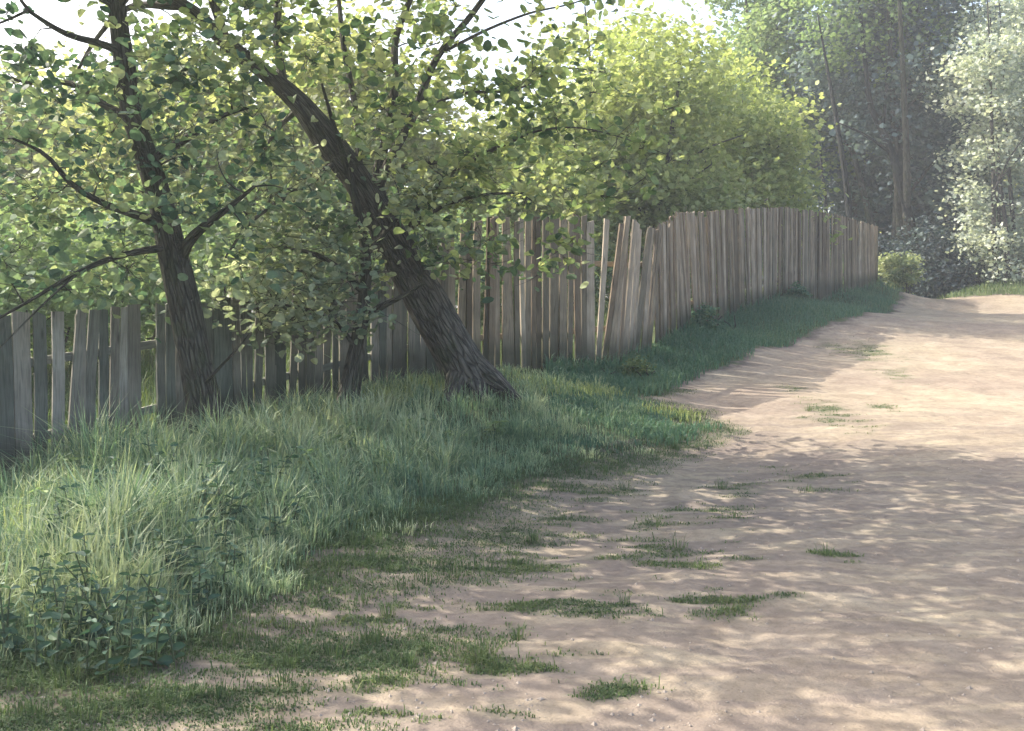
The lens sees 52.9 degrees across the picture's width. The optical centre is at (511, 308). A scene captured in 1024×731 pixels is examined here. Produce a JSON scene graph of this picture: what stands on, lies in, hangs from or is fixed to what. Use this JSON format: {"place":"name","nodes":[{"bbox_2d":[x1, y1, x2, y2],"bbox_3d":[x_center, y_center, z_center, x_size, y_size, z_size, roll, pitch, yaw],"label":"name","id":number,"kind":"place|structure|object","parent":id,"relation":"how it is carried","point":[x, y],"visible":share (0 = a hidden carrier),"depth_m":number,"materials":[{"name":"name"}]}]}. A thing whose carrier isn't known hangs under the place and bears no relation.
{"place":"outdoors","nodes":[
{"label":"outdoors","id":0,"kind":"place"},
{"bbox_2d":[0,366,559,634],"bbox_3d":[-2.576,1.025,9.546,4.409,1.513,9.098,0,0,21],"label":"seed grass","id":1,"kind":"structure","parent":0,"point":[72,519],"depth_m":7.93,"materials":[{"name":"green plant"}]},
{"bbox_2d":[0,336,913,730],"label":"trodden grass","id":2,"kind":"structure","parent":0,"point":[26,672],"depth_m":5.19,"materials":[{"name":"green plant"}]},
{"bbox_2d":[0,291,1023,730],"bbox_3d":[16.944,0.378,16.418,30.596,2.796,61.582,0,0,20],"label":"path","id":3,"kind":"structure","parent":0,"point":[776,667],"depth_m":6.54,"materials":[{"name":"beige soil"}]},
{"bbox_2d":[78,616,122,678],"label":"verge weed","id":4,"kind":"object","parent":3,"relation":"on","point":[94,627],"visible":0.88,"depth_m":4.63,"materials":[{"name":"green plant"}]},
{"bbox_2d":[116,602,171,667],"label":"verge weed","id":5,"kind":"object","parent":3,"relation":"on","point":[133,657],"visible":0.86,"depth_m":4.76,"materials":[{"name":"green plant"}]},
{"bbox_2d":[139,602,184,666],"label":"verge weed","id":6,"kind":"object","parent":3,"relation":"on","point":[161,639],"visible":0.95,"depth_m":4.78,"materials":[{"name":"green plant"}]},
{"bbox_2d":[0,0,1023,312],"label":"sky","id":7,"kind":"structure","parent":0,"point":[58,13],"materials":[{"name":"white"}]},
{"bbox_2d":[0,281,1023,682],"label":"ground","id":8,"kind":"structure","parent":0,"point":[584,429],"depth_m":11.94,"materials":[{"name":"green plant"}]},
{"bbox_2d":[0,582,25,657],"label":"verge weed","id":9,"kind":"object","parent":8,"relation":"on","point":[7,628],"visible":0.86,"depth_m":4.88,"materials":[{"name":"green plant"}]},
{"bbox_2d":[0,184,67,347],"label":"garden shrub","id":10,"kind":"object","parent":8,"relation":"on","point":[4,298],"visible":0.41,"depth_m":14.14,"materials":[{"name":"green plant"}]},
{"bbox_2d":[20,553,55,633],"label":"verge weed","id":11,"kind":"object","parent":8,"relation":"on","point":[27,593],"visible":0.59,"depth_m":5.31,"materials":[{"name":"green plant"}]},
{"bbox_2d":[22,479,68,516],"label":"broadleaf weed","id":12,"kind":"object","parent":8,"relation":"on","point":[47,483],"visible":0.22,"depth_m":7.39,"materials":[{"name":"green plant"}]},
{"bbox_2d":[20,593,74,665],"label":"verge weed","id":13,"kind":"object","parent":8,"relation":"on","point":[52,635],"visible":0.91,"depth_m":4.77,"materials":[{"name":"green plant"}]},
{"bbox_2d":[0,40,110,333],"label":"garden tree","id":14,"kind":"object","parent":8,"relation":"on","point":[9,121],"visible":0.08,"depth_m":29.05,"materials":[{"name":"green plant"}]},
{"bbox_2d":[41,500,70,550],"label":"verge weed","id":15,"kind":"object","parent":8,"relation":"on","point":[49,526],"visible":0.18,"depth_m":6.29,"materials":[{"name":"green plant"}]},
{"bbox_2d":[41,575,74,646],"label":"verge weed","id":16,"kind":"object","parent":8,"relation":"on","point":[46,615],"visible":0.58,"depth_m":5.09,"materials":[{"name":"green plant"}]},
{"bbox_2d":[50,483,80,528],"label":"verge weed","id":17,"kind":"object","parent":8,"relation":"on","point":[72,485],"visible":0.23,"depth_m":6.90,"materials":[{"name":"green plant"}]},
{"bbox_2d":[0,166,144,372],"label":"garden shrub","id":18,"kind":"object","parent":8,"relation":"on","point":[69,320],"visible":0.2,"depth_m":15.05,"materials":[{"name":"green plant"}]},
{"bbox_2d":[54,532,103,607],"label":"verge weed","id":19,"kind":"object","parent":8,"relation":"on","point":[77,563],"visible":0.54,"depth_m":5.39,"materials":[{"name":"green plant"}]},
{"bbox_2d":[58,454,101,476],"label":"broadleaf weed","id":20,"kind":"object","parent":8,"relation":"on","point":[68,460],"visible":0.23,"depth_m":8.57,"materials":[{"name":"green plant"}]},
{"bbox_2d":[80,455,120,497],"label":"verge weed","id":21,"kind":"object","parent":8,"relation":"on","point":[96,466],"visible":0.27,"depth_m":7.89,"materials":[{"name":"green plant"}]},
{"bbox_2d":[67,585,134,649],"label":"verge weed","id":22,"kind":"object","parent":8,"relation":"on","point":[77,608],"visible":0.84,"depth_m":4.98,"materials":[{"name":"green plant"}]},
{"bbox_2d":[77,501,125,537],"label":"verge weed","id":23,"kind":"object","parent":8,"relation":"on","point":[84,503],"visible":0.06,"depth_m":6.41,"materials":[{"name":"green plant"}]},
{"bbox_2d":[75,572,138,644],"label":"verge weed","id":24,"kind":"object","parent":8,"relation":"on","point":[92,603],"visible":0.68,"depth_m":5.12,"materials":[{"name":"green plant"}]},
{"bbox_2d":[0,170,225,364],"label":"garden shrub","id":25,"kind":"object","parent":8,"relation":"on","point":[150,300],"visible":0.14,"depth_m":16.56,"materials":[{"name":"green plant"}]},
{"bbox_2d":[103,464,124,496],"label":"verge weed","id":26,"kind":"object","parent":8,"relation":"on","point":[113,479],"visible":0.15,"depth_m":7.47,"materials":[{"name":"green plant"}]},
{"bbox_2d":[108,541,149,575],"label":"verge weed","id":27,"kind":"object","parent":8,"relation":"on","point":[137,558],"visible":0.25,"depth_m":5.84,"materials":[{"name":"green plant"}]},
{"bbox_2d":[120,492,180,520],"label":"verge weed","id":28,"kind":"object","parent":8,"relation":"on","point":[167,499],"visible":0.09,"depth_m":6.82,"materials":[{"name":"green plant"}]},
{"bbox_2d":[130,566,174,634],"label":"verge weed","id":29,"kind":"object","parent":8,"relation":"on","point":[147,605],"visible":0.66,"depth_m":5.12,"materials":[{"name":"green plant"}]},
{"bbox_2d":[141,431,185,489],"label":"verge weed","id":30,"kind":"object","parent":8,"relation":"on","point":[159,465],"visible":0.42,"depth_m":8.00,"materials":[{"name":"green plant"}]},
{"bbox_2d":[0,0,342,433],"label":"verge tree","id":31,"kind":"object","parent":8,"relation":"on","point":[130,105],"visible":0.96,"depth_m":10.33,"materials":[{"name":"green plant"}]},
{"bbox_2d":[150,518,205,593],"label":"verge weed","id":32,"kind":"object","parent":8,"relation":"on","point":[182,550],"visible":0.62,"depth_m":5.86,"materials":[{"name":"green plant"}]},
{"bbox_2d":[22,22,335,319],"bbox_3d":[-8.104,-3.331,25.560,8.167,8.600,8.647,0,0,0],"label":"garden tree","id":33,"kind":"object","parent":8,"relation":"on","point":[104,157],"visible":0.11,"depth_m":24.60,"materials":[{"name":"green plant"}]},
{"bbox_2d":[175,547,221,615],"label":"verge weed","id":34,"kind":"object","parent":8,"relation":"on","point":[204,576],"visible":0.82,"depth_m":5.55,"materials":[{"name":"green plant"}]},
{"bbox_2d":[185,476,214,541],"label":"verge weed","id":35,"kind":"object","parent":8,"relation":"on","point":[204,497],"visible":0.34,"depth_m":7.07,"materials":[{"name":"green plant"}]},
{"bbox_2d":[190,542,237,593],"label":"verge weed","id":36,"kind":"object","parent":8,"relation":"on","point":[223,564],"visible":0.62,"depth_m":5.89,"materials":[{"name":"green plant"}]},
{"bbox_2d":[195,462,234,511],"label":"verge weed","id":37,"kind":"object","parent":8,"relation":"on","point":[230,472],"visible":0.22,"depth_m":7.49,"materials":[{"name":"green plant"}]},
{"bbox_2d":[0,242,435,475],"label":"board fence","id":38,"kind":"object","parent":8,"relation":"on","point":[390,348],"visible":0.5,"depth_m":10.85,"materials":[{"name":"grey wood"}]},
{"bbox_2d":[202,516,235,560],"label":"verge weed","id":39,"kind":"object","parent":8,"relation":"on","point":[221,534],"visible":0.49,"depth_m":6.50,"materials":[{"name":"green plant"}]},
{"bbox_2d":[106,158,331,342],"bbox_3d":[-5.215,-0.850,19.001,4.601,3.753,4.826,0,0,-2],"label":"garden shrub","id":40,"kind":"object","parent":8,"relation":"on","point":[203,253],"visible":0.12,"depth_m":18.48,"materials":[{"name":"green plant"}]},
{"bbox_2d":[206,462,254,531],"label":"verge weed","id":41,"kind":"object","parent":8,"relation":"on","point":[233,511],"visible":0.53,"depth_m":7.14,"materials":[{"name":"green plant"}]},
{"bbox_2d":[211,455,250,478],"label":"broadleaf weed","id":42,"kind":"object","parent":8,"relation":"on","point":[248,460],"visible":0.14,"depth_m":8.88,"materials":[{"name":"green plant"}]},
{"bbox_2d":[227,528,258,573],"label":"verge weed","id":43,"kind":"object","parent":8,"relation":"on","point":[234,557],"visible":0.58,"depth_m":6.37,"materials":[{"name":"green plant"}]},
{"bbox_2d":[241,466,273,501],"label":"verge weed","id":44,"kind":"object","parent":8,"relation":"on","point":[256,481],"visible":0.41,"depth_m":7.80,"materials":[{"name":"green plant"}]},
{"bbox_2d":[248,441,282,466],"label":"broadleaf weed","id":45,"kind":"object","parent":8,"relation":"on","point":[266,443],"visible":0.22,"depth_m":9.51,"materials":[{"name":"green plant"}]},
{"bbox_2d":[204,104,348,312],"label":"garden tree","id":46,"kind":"object","parent":8,"relation":"on","point":[299,212],"visible":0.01,"depth_m":41.08,"materials":[{"name":"green plant"}]},
{"bbox_2d":[253,445,303,483],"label":"verge weed","id":47,"kind":"object","parent":8,"relation":"on","point":[275,463],"visible":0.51,"depth_m":8.62,"materials":[{"name":"green plant"}]},
{"bbox_2d":[261,500,297,543],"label":"verge weed","id":48,"kind":"object","parent":8,"relation":"on","point":[274,524],"visible":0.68,"depth_m":6.98,"materials":[{"name":"green plant"}]},
{"bbox_2d":[279,488,304,526],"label":"verge weed","id":49,"kind":"object","parent":8,"relation":"on","point":[295,497],"visible":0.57,"depth_m":7.58,"materials":[{"name":"green plant"}]},
{"bbox_2d":[216,180,377,337],"bbox_3d":[-3.754,-0.810,20.212,4.387,3.412,4.183,0,0,40],"label":"garden shrub","id":50,"kind":"object","parent":8,"relation":"on","point":[328,254],"visible":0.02,"depth_m":19.26,"materials":[{"name":"green plant"}]},
{"bbox_2d":[298,448,321,479],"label":"broadleaf weed","id":51,"kind":"object","parent":8,"relation":"on","point":[310,450],"visible":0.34,"depth_m":9.36,"materials":[{"name":"green plant"}]},
{"bbox_2d":[309,471,324,497],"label":"verge weed","id":52,"kind":"object","parent":8,"relation":"on","point":[315,482],"visible":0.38,"depth_m":8.39,"materials":[{"name":"green plant"}]},
{"bbox_2d":[316,434,347,459],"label":"broadleaf weed","id":53,"kind":"object","parent":8,"relation":"on","point":[339,435],"visible":0.23,"depth_m":10.00,"materials":[{"name":"green plant"}]},
{"bbox_2d":[211,0,490,297],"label":"garden tree","id":54,"kind":"object","parent":8,"relation":"on","point":[317,92],"visible":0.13,"depth_m":25.37,"materials":[{"name":"green plant"}]},
{"bbox_2d":[0,367,705,538],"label":"young grass","id":55,"kind":"structure","parent":8,"relation":"on","point":[665,409],"depth_m":12.78,"materials":[{"name":"green plant"}]},
{"bbox_2d":[339,423,369,451],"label":"broadleaf weed","id":56,"kind":"object","parent":8,"relation":"on","point":[357,428],"visible":0.32,"depth_m":10.53,"materials":[{"name":"green plant"}]},
{"bbox_2d":[348,466,364,483],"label":"verge weed","id":57,"kind":"object","parent":8,"relation":"on","point":[359,475],"visible":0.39,"depth_m":8.82,"materials":[{"name":"green plant"}]},
{"bbox_2d":[194,83,522,406],"bbox_3d":[-2.145,-0.632,11.832,3.997,4.082,2.795,0,0,-41],"label":"young tree","id":58,"kind":"object","parent":8,"relation":"on","point":[365,315],"visible":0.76,"depth_m":11.63,"materials":[{"name":"green plant"}]},
{"bbox_2d":[25,0,703,404],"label":"leaning tree","id":59,"kind":"object","parent":8,"relation":"on","point":[459,358],"visible":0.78,"depth_m":12.13,"materials":[{"name":"green plant"}]},
{"bbox_2d":[352,459,398,480],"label":"broadleaf weed","id":60,"kind":"object","parent":8,"relation":"on","point":[374,468],"visible":0.33,"depth_m":9.43,"materials":[{"name":"green plant"}]},
{"bbox_2d":[30,291,762,453],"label":"meadow grass","id":61,"kind":"structure","parent":8,"relation":"on","point":[146,362],"depth_m":14.56,"materials":[{"name":"green plant"}]},
{"bbox_2d":[398,418,434,443],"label":"broadleaf weed","id":62,"kind":"object","parent":8,"relation":"on","point":[416,427],"visible":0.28,"depth_m":10.81,"materials":[{"name":"green plant"}]},
{"bbox_2d":[321,178,513,328],"bbox_3d":[-1.933,-0.945,20.222,4.387,3.412,4.183,0,0,-14],"label":"garden shrub","id":63,"kind":"object","parent":8,"relation":"on","point":[459,220],"visible":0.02,"depth_m":20.42,"materials":[{"name":"green plant"}]},
{"bbox_2d":[443,430,472,446],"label":"broadleaf weed","id":64,"kind":"object","parent":8,"relation":"on","point":[453,435],"visible":0.22,"depth_m":10.60,"materials":[{"name":"green plant"}]},
{"bbox_2d":[407,102,513,290],"bbox_3d":[-0.928,-3.897,39.655,8.167,8.600,8.647,0,0,-21],"label":"garden tree","id":65,"kind":"object","parent":8,"relation":"on","point":[454,122],"depth_m":39.38,"materials":[{"name":"green plant"}]},
{"bbox_2d":[440,221,541,330],"bbox_3d":[-0.512,-0.571,19.999,2.853,2.327,2.992,0,0,-2],"label":"garden shrub","id":66,"kind":"object","parent":8,"relation":"on","point":[482,283],"visible":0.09,"depth_m":19.50,"materials":[{"name":"green plant"}]},
{"bbox_2d":[481,420,508,440],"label":"broadleaf weed","id":67,"kind":"object","parent":8,"relation":"on","point":[498,427],"visible":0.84,"depth_m":11.14,"materials":[{"name":"green plant"}]},
{"bbox_2d":[413,31,669,323],"bbox_3d":[0.674,-3.096,25.103,6.494,7.404,6.235,0,0,31],"label":"tree","id":68,"kind":"object","parent":8,"relation":"on","point":[553,164],"visible":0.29,"depth_m":23.95,"materials":[{"name":"green plant"}]},
{"bbox_2d":[524,240,640,317],"bbox_3d":[1.645,-0.688,22.869,2.853,2.327,2.992,0,0,41],"label":"garden shrub","id":69,"kind":"object","parent":8,"relation":"on","point":[597,279],"visible":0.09,"depth_m":22.91,"materials":[{"name":"green plant"}]},
{"bbox_2d":[494,0,710,297],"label":"lime tree","id":70,"kind":"object","parent":8,"relation":"on","point":[583,34],"visible":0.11,"depth_m":29.45,"materials":[{"name":"green plant"}]},
{"bbox_2d":[602,353,661,380],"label":"weed clump","id":71,"kind":"object","parent":8,"relation":"on","point":[634,365],"visible":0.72,"depth_m":15.18,"materials":[{"name":"green plant"}]},
{"bbox_2d":[596,217,691,297],"bbox_3d":[3.573,-1.006,26.192,3.264,2.539,3.112,0,0,23],"label":"garden shrub","id":72,"kind":"object","parent":8,"relation":"on","point":[641,257],"visible":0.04,"depth_m":25.68,"materials":[{"name":"green plant"}]},
{"bbox_2d":[433,206,877,372],"bbox_3d":[6.087,-0.823,24.134,1.314,4.039,25.254,0,0,32],"label":"board fence","id":73,"kind":"object","parent":8,"relation":"on","point":[660,293],"visible":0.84,"depth_m":17.24,"materials":[{"name":"grey wood"}]},
{"bbox_2d":[547,0,782,301],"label":"lime tree","id":74,"kind":"object","parent":8,"relation":"on","point":[674,86],"visible":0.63,"depth_m":25.61,"materials":[{"name":"green plant"}]},
{"bbox_2d":[686,302,735,331],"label":"shrub","id":75,"kind":"object","parent":8,"relation":"on","point":[706,315],"visible":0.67,"depth_m":19.93,"materials":[{"name":"green plant"}]},
{"bbox_2d":[543,276,903,453],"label":"bank grass","id":76,"kind":"structure","parent":8,"relation":"on","point":[745,336],"depth_m":17.01,"materials":[{"name":"green plant"}]},
{"bbox_2d":[689,230,762,298],"bbox_3d":[5.603,-1.298,28.803,3.400,2.644,3.242,0,0,25],"label":"garden shrub","id":77,"kind":"object","parent":8,"relation":"on","point":[750,267],"visible":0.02,"depth_m":28.54,"materials":[{"name":"green plant"}]},
{"bbox_2d":[672,41,852,283],"bbox_3d":[6.740,-4.054,31.094,6.711,7.892,7.071,0,0,0],"label":"lime tree","id":78,"kind":"object","parent":8,"relation":"on","point":[775,154],"visible":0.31,"depth_m":29.91,"materials":[{"name":"green plant"}]},
{"bbox_2d":[690,0,874,285],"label":"grove tree","id":79,"kind":"object","parent":8,"relation":"on","point":[761,27],"visible":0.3,"depth_m":45.09,"materials":[{"name":"green plant"}]},
{"bbox_2d":[777,281,812,299],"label":"shrub","id":80,"kind":"object","parent":8,"relation":"on","point":[800,291],"visible":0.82,"depth_m":25.58,"materials":[{"name":"green plant"}]},
{"bbox_2d":[772,0,969,255],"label":"slender tree","id":81,"kind":"object","parent":8,"relation":"on","point":[896,161],"visible":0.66,"depth_m":39.81,"materials":[{"name":"green plant"}]},
{"bbox_2d":[785,23,962,263],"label":"grove tree","id":82,"kind":"object","parent":8,"relation":"on","point":[836,198],"visible":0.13,"depth_m":48.79,"materials":[{"name":"green plant"}]},
{"bbox_2d":[772,0,1017,292],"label":"grove tree","id":83,"kind":"object","parent":8,"relation":"on","point":[853,111],"visible":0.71,"depth_m":40.65,"materials":[{"name":"green plant"}]},
{"bbox_2d":[877,250,926,293],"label":"shrub","id":84,"kind":"object","parent":8,"relation":"on","point":[893,264],"visible":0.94,"depth_m":34.89,"materials":[{"name":"green plant"}]},
{"bbox_2d":[869,225,940,298],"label":"shrub","id":85,"kind":"object","parent":8,"relation":"on","point":[888,248],"visible":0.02,"depth_m":40.37,"materials":[{"name":"green plant"}]},
{"bbox_2d":[834,76,1023,298],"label":"grove tree","id":86,"kind":"object","parent":8,"relation":"on","point":[918,212],"visible":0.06,"depth_m":47.80,"materials":[{"name":"green plant"}]},
{"bbox_2d":[878,208,990,298],"bbox_3d":[16.233,-1.756,39.553,4.425,4.275,5.224,0,0,20],"label":"shrub","id":87,"kind":"object","parent":8,"relation":"on","point":[925,230],"visible":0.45,"depth_m":38.60,"materials":[{"name":"green plant"}]},
{"bbox_2d":[915,232,991,297],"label":"shrub","id":88,"kind":"object","parent":8,"relation":"on","point":[952,276],"visible":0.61,"depth_m":37.83,"materials":[{"name":"green plant"}]},
{"bbox_2d":[898,0,1023,284],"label":"pale tree","id":89,"kind":"object","parent":8,"relation":"on","point":[992,146],"visible":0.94,"depth_m":36.97,"materials":[{"name":"green plant"}]},
{"bbox_2d":[929,0,1023,267],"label":"pale tree","id":90,"kind":"object","parent":8,"relation":"on","point":[988,179],"visible":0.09,"depth_m":45.48,"materials":[{"name":"green plant"}]},
{"bbox_2d":[934,276,1023,298],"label":"mound grass","id":91,"kind":"structure","parent":8,"relation":"on","point":[995,286],"depth_m":35.77,"materials":[{"name":"green plant"}]},
{"bbox_2d":[945,201,1023,284],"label":"shrub","id":92,"kind":"object","parent":8,"relation":"on","point":[1013,254],"visible":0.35,"depth_m":37.37,"materials":[{"name":"green plant"}]},
{"bbox_2d":[978,107,1023,278],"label":"garden tree","id":93,"kind":"object","parent":8,"relation":"on","point":[1016,228],"visible":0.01,"depth_m":58.57,"materials":[{"name":"green plant"}]}
]}

